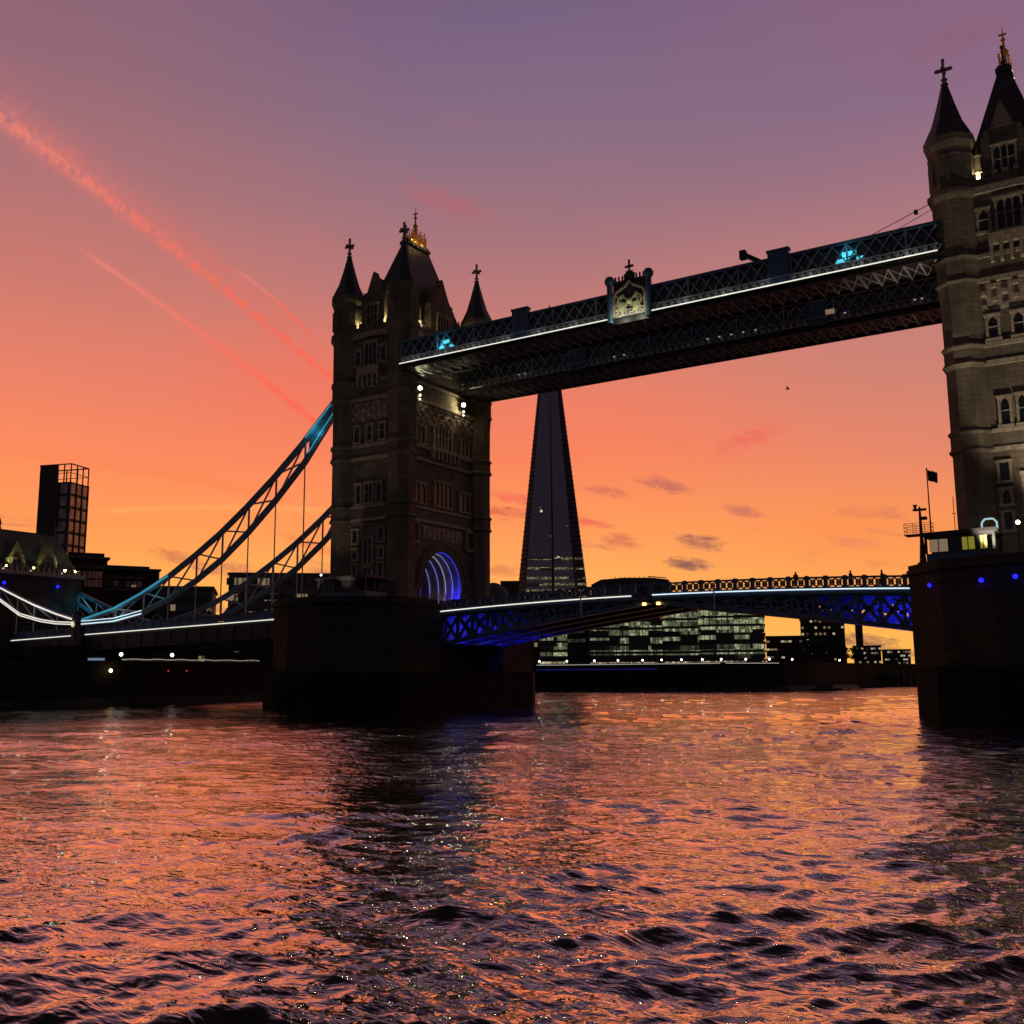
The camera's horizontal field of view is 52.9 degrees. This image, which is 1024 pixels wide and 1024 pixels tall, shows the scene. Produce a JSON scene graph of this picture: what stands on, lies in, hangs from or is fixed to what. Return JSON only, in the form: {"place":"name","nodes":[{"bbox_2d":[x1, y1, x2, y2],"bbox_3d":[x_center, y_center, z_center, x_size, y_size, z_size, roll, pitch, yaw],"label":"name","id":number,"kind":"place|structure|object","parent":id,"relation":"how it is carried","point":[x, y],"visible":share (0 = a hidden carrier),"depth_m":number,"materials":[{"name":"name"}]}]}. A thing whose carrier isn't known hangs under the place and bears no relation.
{"place":"outdoors","nodes":[
{"label":"outdoors","id":0,"kind":"place"},
{"bbox_2d":[36,463,89,552],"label":"residential tower","id":1,"kind":"structure","parent":0,"point":[63,506],"depth_m":392.89,"materials":[{"name":"concrete"}]},
{"bbox_2d":[57,534,64,543],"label":"window","id":2,"kind":"structure","parent":1,"relation":"in","point":[61,537],"depth_m":388.72,"materials":[{"name":"grey glass"}]},
{"bbox_2d":[58,521,65,530],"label":"window","id":3,"kind":"structure","parent":1,"relation":"in","point":[61,525],"depth_m":389.57,"materials":[{"name":"grey glass"}]},
{"bbox_2d":[58,509,66,518],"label":"window","id":4,"kind":"structure","parent":1,"relation":"in","point":[62,512],"depth_m":390.33,"materials":[{"name":"grey glass"}]},
{"bbox_2d":[59,496,66,505],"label":"window","id":5,"kind":"structure","parent":1,"relation":"in","point":[63,499],"depth_m":391.10,"materials":[{"name":"grey glass"}]},
{"bbox_2d":[60,483,67,492],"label":"window","id":6,"kind":"structure","parent":1,"relation":"in","point":[64,487],"depth_m":391.86,"materials":[{"name":"grey glass"}]},
{"bbox_2d":[172,645,272,661],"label":"wharf building","id":7,"kind":"structure","parent":0,"point":[262,653],"depth_m":230.15,"materials":[{"name":"brown brick"}]},
{"bbox_2d":[0,684,859,706],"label":"foreshore","id":8,"kind":"structure","parent":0,"point":[43,702],"depth_m":185.60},
{"bbox_2d":[500,581,519,593],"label":"block","id":9,"kind":"structure","parent":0,"point":[511,587],"depth_m":560.61,"materials":[{"name":"concrete"}]},
{"bbox_2d":[0,686,1023,1023],"bbox_3d":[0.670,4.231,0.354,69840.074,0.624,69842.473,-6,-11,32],"label":"river water","id":10,"kind":"structure","parent":0,"point":[808,856],"depth_m":22.92,"materials":[{"name":"orange liquid"}]},
{"bbox_2d":[27,645,171,660],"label":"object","id":11,"kind":"object","parent":10,"relation":"in","point":[58,652],"visible":0.21,"depth_m":177.93,"materials":[{"name":"stone"}]},
{"bbox_2d":[70,611,83,645],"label":"chain link","id":12,"kind":"object","parent":11,"relation":"on","point":[77,635],"visible":0.96,"depth_m":175.77,"materials":[{"name":"metal"}]},
{"bbox_2d":[262,595,534,710],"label":"bridge pier","id":13,"kind":"structure","parent":10,"relation":"in","point":[356,653],"depth_m":129.15,"materials":[{"name":"stone"}]},
{"bbox_2d":[10,610,273,655],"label":"side span deck","id":14,"kind":"structure","parent":13,"relation":"on","point":[225,633],"depth_m":167.97,"materials":[{"name":"metal"}]},
{"bbox_2d":[315,574,390,595],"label":"control cabin","id":15,"kind":"object","parent":13,"relation":"on","point":[362,584],"visible":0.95,"depth_m":134.20,"materials":[{"name":"black metal"}]},
{"bbox_2d":[321,583,333,591],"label":"window","id":16,"kind":"structure","parent":15,"relation":"in","point":[325,587],"depth_m":135.16,"materials":[{"name":"black glass"}]},
{"bbox_2d":[344,581,353,589],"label":"window","id":17,"kind":"structure","parent":15,"relation":"in","point":[348,585],"depth_m":133.19,"materials":[{"name":"black glass"}]},
{"bbox_2d":[329,208,491,607],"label":"stone tower","id":18,"kind":"structure","parent":13,"relation":"on","point":[410,463],"depth_m":145.85,"materials":[{"name":"brown"}]},
{"bbox_2d":[81,402,332,624],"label":"suspension chain","id":19,"kind":"object","parent":18,"relation":"hanging from","point":[314,436],"visible":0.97,"depth_m":158.17,"materials":[{"name":"blue metal"}]},
{"bbox_2d":[170,506,330,626],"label":"suspension chain","id":20,"kind":"object","parent":18,"relation":"hanging from","point":[321,519],"visible":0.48,"depth_m":175.30,"materials":[{"name":"blue metal"}]},
{"bbox_2d":[350,563,358,574],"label":"window","id":21,"kind":"structure","parent":18,"relation":"in","point":[354,567],"depth_m":142.27,"materials":[{"name":"glass"}]},
{"bbox_2d":[350,528,359,545],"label":"window","id":22,"kind":"structure","parent":18,"relation":"in","point":[355,533],"depth_m":143.00,"materials":[{"name":"glass"}]},
{"bbox_2d":[350,548,359,561],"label":"window","id":23,"kind":"structure","parent":18,"relation":"in","point":[354,551],"depth_m":142.53,"materials":[{"name":"glass"}]},
{"bbox_2d":[352,424,361,444],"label":"window","id":24,"kind":"structure","parent":18,"relation":"in","point":[357,429],"depth_m":145.22,"materials":[{"name":"glass"}]},
{"bbox_2d":[353,348,362,368],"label":"window","id":25,"kind":"structure","parent":18,"relation":"in","point":[358,353],"depth_m":147.04,"materials":[{"name":"glass"}]},
{"bbox_2d":[353,483,362,505],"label":"window","id":26,"kind":"structure","parent":18,"relation":"in","point":[358,500],"depth_m":143.63,"materials":[{"name":"stone"}]},
{"bbox_2d":[361,566,373,574],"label":"window","id":27,"kind":"structure","parent":18,"relation":"in","point":[369,570],"depth_m":140.89,"materials":[{"name":"glass"}]},
{"bbox_2d":[361,536,374,565],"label":"window","id":28,"kind":"structure","parent":18,"relation":"in","point":[367,542],"depth_m":141.40,"materials":[{"name":"glass"}]},
{"bbox_2d":[362,480,374,504],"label":"window","id":29,"kind":"structure","parent":18,"relation":"in","point":[368,489],"depth_m":142.70,"materials":[{"name":"glass"}]},
{"bbox_2d":[364,422,374,442],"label":"window","id":30,"kind":"structure","parent":18,"relation":"in","point":[369,433],"depth_m":144.02,"materials":[{"name":"glass"}]},
{"bbox_2d":[362,339,378,366],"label":"window","id":31,"kind":"structure","parent":18,"relation":"in","point":[370,348],"depth_m":145.82,"materials":[{"name":"glass"}]},
{"bbox_2d":[374,480,383,503],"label":"window","id":32,"kind":"structure","parent":18,"relation":"in","point":[378,483],"depth_m":141.70,"materials":[{"name":"glass"}]},
{"bbox_2d":[376,545,385,559],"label":"window","id":33,"kind":"structure","parent":18,"relation":"in","point":[380,549],"depth_m":140.10,"materials":[{"name":"glass"}]},
{"bbox_2d":[376,561,385,576],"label":"window","id":34,"kind":"structure","parent":18,"relation":"in","point":[380,565],"depth_m":139.79,"materials":[{"name":"glass"}]},
{"bbox_2d":[376,525,386,542],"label":"window","id":35,"kind":"structure","parent":18,"relation":"in","point":[381,530],"depth_m":140.47,"materials":[{"name":"glass"}]},
{"bbox_2d":[377,420,387,440],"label":"window","id":36,"kind":"structure","parent":18,"relation":"in","point":[382,425],"depth_m":142.79,"materials":[{"name":"glass"}]},
{"bbox_2d":[378,342,387,362],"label":"window","id":37,"kind":"structure","parent":18,"relation":"in","point":[383,357],"depth_m":144.55,"materials":[{"name":"glass"}]},
{"bbox_2d":[416,422,426,445],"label":"window","id":38,"kind":"structure","parent":18,"relation":"in","point":[420,428],"depth_m":145.08,"materials":[{"name":"stone"}]},
{"bbox_2d":[416,480,427,504],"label":"window","id":39,"kind":"structure","parent":18,"relation":"in","point":[421,487],"depth_m":143.98,"materials":[{"name":"stone"}]},
{"bbox_2d":[432,479,453,510],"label":"window","id":40,"kind":"structure","parent":18,"relation":"in","point":[442,491],"depth_m":148.23,"materials":[{"name":"stone"}]},
{"bbox_2d":[433,420,453,452],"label":"window","id":41,"kind":"structure","parent":18,"relation":"in","point":[442,439],"depth_m":149.61,"materials":[{"name":"stone"}]},
{"bbox_2d":[459,437,470,458],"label":"window","id":42,"kind":"structure","parent":18,"relation":"in","point":[464,444],"depth_m":153.98,"materials":[{"name":"stone"}]},
{"bbox_2d":[458,491,471,514],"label":"window","id":43,"kind":"structure","parent":18,"relation":"in","point":[464,499],"depth_m":152.67,"materials":[{"name":"stone"}]},
{"bbox_2d":[399,220,940,378],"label":"walkway","id":44,"kind":"structure","parent":18,"relation":"attached to","point":[781,277],"depth_m":118.78,"materials":[{"name":"metal"}]},
{"bbox_2d":[604,259,653,324],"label":"gilded emblem","id":45,"kind":"object","parent":44,"relation":"attached to","point":[622,295],"visible":1,"depth_m":122.68,"materials":[{"name":"gold metal"}]},
{"bbox_2d":[739,249,760,260],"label":"cradle arm","id":46,"kind":"object","parent":44,"relation":"attached to","point":[744,255],"visible":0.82,"depth_m":117.11},
{"bbox_2d":[874,205,930,233],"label":"stay cable","id":47,"kind":"object","parent":44,"relation":"attached to","point":[915,212],"visible":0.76,"depth_m":107.74,"materials":[{"name":"metal"}]},
{"bbox_2d":[461,278,941,402],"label":"walkway","id":48,"kind":"structure","parent":18,"relation":"attached to","point":[911,305],"depth_m":134.04,"materials":[{"name":"metal"}]},
{"bbox_2d":[439,583,698,647],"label":"bascule leaf","id":49,"kind":"object","parent":13,"relation":"attached to","point":[481,625],"visible":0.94,"depth_m":131.55,"materials":[{"name":"metal"}]},
{"bbox_2d":[0,660,916,702],"bbox_3d":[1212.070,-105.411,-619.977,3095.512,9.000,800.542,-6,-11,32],"label":"river wall","id":50,"kind":"structure","parent":10,"relation":"in","point":[48,679],"depth_m":191.26,"materials":[{"name":"stone"}]},
{"bbox_2d":[122,659,258,661],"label":"festoon lights","id":51,"kind":"object","parent":50,"relation":"on","point":[191,660],"visible":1,"depth_m":181.03,"materials":[{"name":"beige"}]},
{"bbox_2d":[536,668,656,670],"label":"blue light strip","id":52,"kind":"object","parent":50,"relation":"attached to","point":[596,669],"visible":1,"depth_m":264.08,"materials":[{"name":"blue"}]},
{"bbox_2d":[579,663,719,664],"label":"promenade light strip","id":53,"kind":"object","parent":50,"relation":"attached to","point":[666,663],"visible":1,"depth_m":256.66,"materials":[{"name":"beige"}]},
{"bbox_2d":[808,675,844,690],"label":"work boat","id":54,"kind":"object","parent":10,"relation":"on","point":[824,686],"visible":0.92,"depth_m":245.88,"materials":[{"name":"metal"}]},
{"bbox_2d":[881,671,916,686],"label":"jetty","id":55,"kind":"object","parent":10,"relation":"in","point":[896,675],"visible":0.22,"depth_m":316.27,"materials":[{"name":"wood"}]},
{"bbox_2d":[906,552,1023,723],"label":"bridge pier","id":56,"kind":"structure","parent":10,"relation":"in","point":[968,624],"depth_m":88.43,"materials":[{"name":"stone"}]},
{"bbox_2d":[650,574,912,630],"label":"bascule leaf","id":57,"kind":"object","parent":56,"relation":"attached to","point":[835,603],"visible":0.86,"depth_m":111.94,"materials":[{"name":"metal"}]},
{"bbox_2d":[903,505,933,563],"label":"signal mast","id":58,"kind":"object","parent":56,"relation":"on","point":[922,555],"visible":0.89,"depth_m":97.77,"materials":[{"name":"metal"}]},
{"bbox_2d":[926,468,937,553],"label":"flagpole","id":59,"kind":"object","parent":56,"relation":"on","point":[931,476],"visible":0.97,"depth_m":98.17,"materials":[{"name":"metal"}]},
{"bbox_2d":[920,518,1003,561],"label":"control cabin","id":60,"kind":"object","parent":56,"relation":"on","point":[949,544],"visible":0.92,"depth_m":94.47,"materials":[{"name":"black metal"}]},
{"bbox_2d":[929,539,947,551],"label":"window","id":61,"kind":"structure","parent":60,"relation":"in","point":[938,545],"depth_m":95.07,"materials":[{"name":"glass"}]},
{"bbox_2d":[950,537,959,550],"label":"window","id":62,"kind":"structure","parent":60,"relation":"in","point":[954,541],"depth_m":94.33,"materials":[{"name":"black glass"}]},
{"bbox_2d":[962,536,974,549],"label":"window","id":63,"kind":"structure","parent":60,"relation":"in","point":[967,542],"depth_m":93.74,"materials":[{"name":"beige glass"}]},
{"bbox_2d":[980,535,987,547],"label":"window","id":64,"kind":"structure","parent":60,"relation":"in","point":[983,538],"depth_m":93.08,"materials":[{"name":"beige glass"}]},
{"bbox_2d":[923,27,1023,552],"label":"stone tower","id":65,"kind":"structure","parent":56,"relation":"on","point":[975,201],"depth_m":102.27,"materials":[{"name":"grey"}]},
{"bbox_2d":[974,205,992,235],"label":"window","id":66,"kind":"structure","parent":65,"relation":"in","point":[983,214],"depth_m":103.55,"materials":[{"name":"glass"}]},
{"bbox_2d":[983,312,1002,341],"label":"window","id":67,"kind":"structure","parent":65,"relation":"in","point":[992,320],"depth_m":101.77,"materials":[{"name":"stone"}]},
{"bbox_2d":[995,394,1014,427],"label":"window","id":68,"kind":"structure","parent":65,"relation":"in","point":[1004,402],"depth_m":100.20,"materials":[{"name":"stone"}]},
{"bbox_2d":[995,459,1014,483],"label":"window","id":69,"kind":"structure","parent":65,"relation":"in","point":[1004,467],"depth_m":99.51,"materials":[{"name":"stone"}]},
{"bbox_2d":[998,486,1015,506],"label":"window","id":70,"kind":"structure","parent":65,"relation":"in","point":[1006,494],"depth_m":99.10,"materials":[{"name":"stone"}]},
{"bbox_2d":[992,190,1023,231],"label":"window","id":71,"kind":"structure","parent":65,"relation":"in","point":[1008,208],"depth_m":102.37,"materials":[{"name":"glass"}]},
{"bbox_2d":[999,509,1017,532],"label":"window","id":72,"kind":"structure","parent":65,"relation":"in","point":[1008,517],"depth_m":98.76,"materials":[{"name":"stone"}]},
{"bbox_2d":[1009,307,1023,337],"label":"window","id":73,"kind":"structure","parent":65,"relation":"in","point":[1016,315],"depth_m":100.61,"materials":[{"name":"glass"}]},
{"bbox_2d":[1013,391,1023,425],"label":"window","id":74,"kind":"structure","parent":65,"relation":"in","point":[1019,396],"depth_m":99.49,"materials":[{"name":"stone"}]},
{"bbox_2d":[1019,471,1023,512],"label":"window","id":75,"kind":"structure","parent":65,"relation":"in","point":[1021,472],"depth_m":98.40,"materials":[{"name":"stone"}]},
{"bbox_2d":[1016,520,1020,551],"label":"street lamp","id":76,"kind":"object","parent":56,"relation":"on","point":[1017,522],"visible":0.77,"depth_m":93.92,"materials":[{"name":"metal"}]},
{"bbox_2d":[0,0,1023,663],"label":"sky","id":77,"kind":"structure","parent":0,"point":[185,185],"materials":[{"name":"orange"}]},
{"bbox_2d":[540,634,568,663],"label":"office block","id":78,"kind":"structure","parent":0,"point":[553,650],"depth_m":476.91,"materials":[{"name":"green glass"}]},
{"bbox_2d":[585,620,663,663],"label":"office block","id":79,"kind":"structure","parent":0,"point":[635,642],"depth_m":465.03,"materials":[{"name":"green glass"}]},
{"bbox_2d":[591,576,672,619],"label":"barrel roof hall","id":80,"kind":"structure","parent":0,"point":[615,581],"depth_m":617.42,"materials":[{"name":"black metal"}]},
{"bbox_2d":[445,587,902,611],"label":"bridge footway","id":81,"kind":"structure","parent":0,"point":[689,592],"depth_m":117.96,"materials":[{"name":"black metal"}]},
{"bbox_2d":[660,611,699,662],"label":"office block","id":82,"kind":"structure","parent":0,"point":[680,636],"depth_m":476.81,"materials":[{"name":"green glass"}]},
{"bbox_2d":[697,609,766,661],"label":"office block","id":83,"kind":"structure","parent":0,"point":[730,637],"depth_m":461.01,"materials":[{"name":"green glass"}]},
{"bbox_2d":[765,635,807,661],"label":"brick warehouse","id":84,"kind":"structure","parent":0,"point":[781,648],"depth_m":498.54,"materials":[{"name":"brick"}]},
{"bbox_2d":[799,619,845,662],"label":"stone block","id":85,"kind":"structure","parent":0,"point":[812,630],"depth_m":513.68,"materials":[{"name":"black stone"}]},
{"bbox_2d":[855,625,863,645],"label":"chimney tower","id":86,"kind":"structure","parent":0,"point":[859,633],"depth_m":847.75,"materials":[{"name":"brown brick"}]},
{"bbox_2d":[853,645,881,663],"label":"riverside block","id":87,"kind":"structure","parent":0,"point":[873,653],"depth_m":571.15,"materials":[{"name":"concrete"}]},
{"bbox_2d":[881,649,910,663],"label":"riverside block","id":88,"kind":"structure","parent":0,"point":[896,656],"depth_m":594.39,"materials":[{"name":"concrete"}]},
{"bbox_3d":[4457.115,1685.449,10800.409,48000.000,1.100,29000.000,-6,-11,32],"label":"embankment ground","id":89,"kind":"structure","parent":0,"visible":0},
{"bbox_2d":[0,518,85,640],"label":"abutment tower","id":90,"kind":"structure","parent":89,"relation":"on","point":[38,568],"depth_m":198.05,"materials":[{"name":"stone"}]},
{"bbox_2d":[0,586,71,632],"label":"short chain","id":91,"kind":"object","parent":90,"relation":"hanging from","point":[22,599],"visible":0.98,"depth_m":183.80,"materials":[{"name":"white metal"}]},
{"bbox_2d":[77,591,149,630],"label":"short chain","id":92,"kind":"object","parent":90,"relation":"hanging from","point":[90,611],"visible":0.41,"depth_m":200.38,"materials":[{"name":"teal metal"}]},
{"bbox_2d":[20,617,151,639],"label":"quayside terrace","id":93,"kind":"structure","parent":89,"relation":"on","point":[27,625],"depth_m":194.90,"materials":[{"name":"concrete"}]},
{"bbox_2d":[22,621,29,629],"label":"window","id":94,"kind":"structure","parent":93,"relation":"in","point":[25,624],"depth_m":193.54,"materials":[{"name":"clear glass"}]},
{"bbox_2d":[31,621,38,629],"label":"window","id":95,"kind":"structure","parent":93,"relation":"in","point":[36,624],"depth_m":194.22,"materials":[{"name":"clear glass"}]},
{"bbox_2d":[86,656,106,659],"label":"quay cabin","id":96,"kind":"object","parent":89,"relation":"on","point":[97,658],"visible":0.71,"depth_m":168.13,"materials":[{"name":"black metal"}]},
{"bbox_2d":[66,552,160,617],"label":"terraced apartments","id":97,"kind":"structure","parent":89,"relation":"on","point":[110,585],"depth_m":282.92,"materials":[{"name":"brown brick"}]},
{"bbox_2d":[154,586,217,628],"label":"dark apartments","id":98,"kind":"structure","parent":89,"relation":"on","point":[183,603],"depth_m":284.92,"materials":[{"name":"concrete"}]},
{"bbox_2d":[226,572,329,622],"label":"flat office","id":99,"kind":"structure","parent":89,"relation":"on","point":[286,589],"depth_m":320.23,"materials":[{"name":"grey glass"}]},
{"bbox_2d":[226,578,238,584],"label":"window","id":100,"kind":"structure","parent":99,"relation":"in","point":[230,581],"depth_m":318.74,"materials":[{"name":"black glass"}]},
{"bbox_2d":[490,582,514,603],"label":"domed hall","id":101,"kind":"structure","parent":89,"relation":"on","point":[497,589],"depth_m":422.26,"materials":[{"name":"concrete"}]},
{"bbox_2d":[532,636,539,663],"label":"wharf building","id":102,"kind":"structure","parent":89,"relation":"on","point":[536,650],"depth_m":417.90,"materials":[{"name":"brown brick"}]},
{"bbox_2d":[518,305,586,601],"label":"glass spire tower","id":103,"kind":"structure","parent":89,"relation":"on","point":[552,556],"depth_m":848.59,"materials":[{"name":"glass"}]},
{"bbox_2d":[565,631,587,663],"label":"office block","id":104,"kind":"structure","parent":89,"relation":"on","point":[576,648],"depth_m":487.33,"materials":[{"name":"black glass"}]},
{"bbox_2d":[824,641,846,662],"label":"plane tree","id":105,"kind":"object","parent":89,"relation":"on","point":[836,646],"visible":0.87,"depth_m":290.57,"materials":[{"name":"brown plant"}]},
{"bbox_2d":[837,645,854,662],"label":"plane tree","id":106,"kind":"object","parent":89,"relation":"on","point":[846,655],"visible":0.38,"depth_m":297.84,"materials":[{"name":"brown plant"}]},
{"bbox_2d":[849,647,866,662],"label":"plane tree","id":107,"kind":"object","parent":89,"relation":"on","point":[856,654],"visible":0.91,"depth_m":308.01,"materials":[{"name":"brown plant"}]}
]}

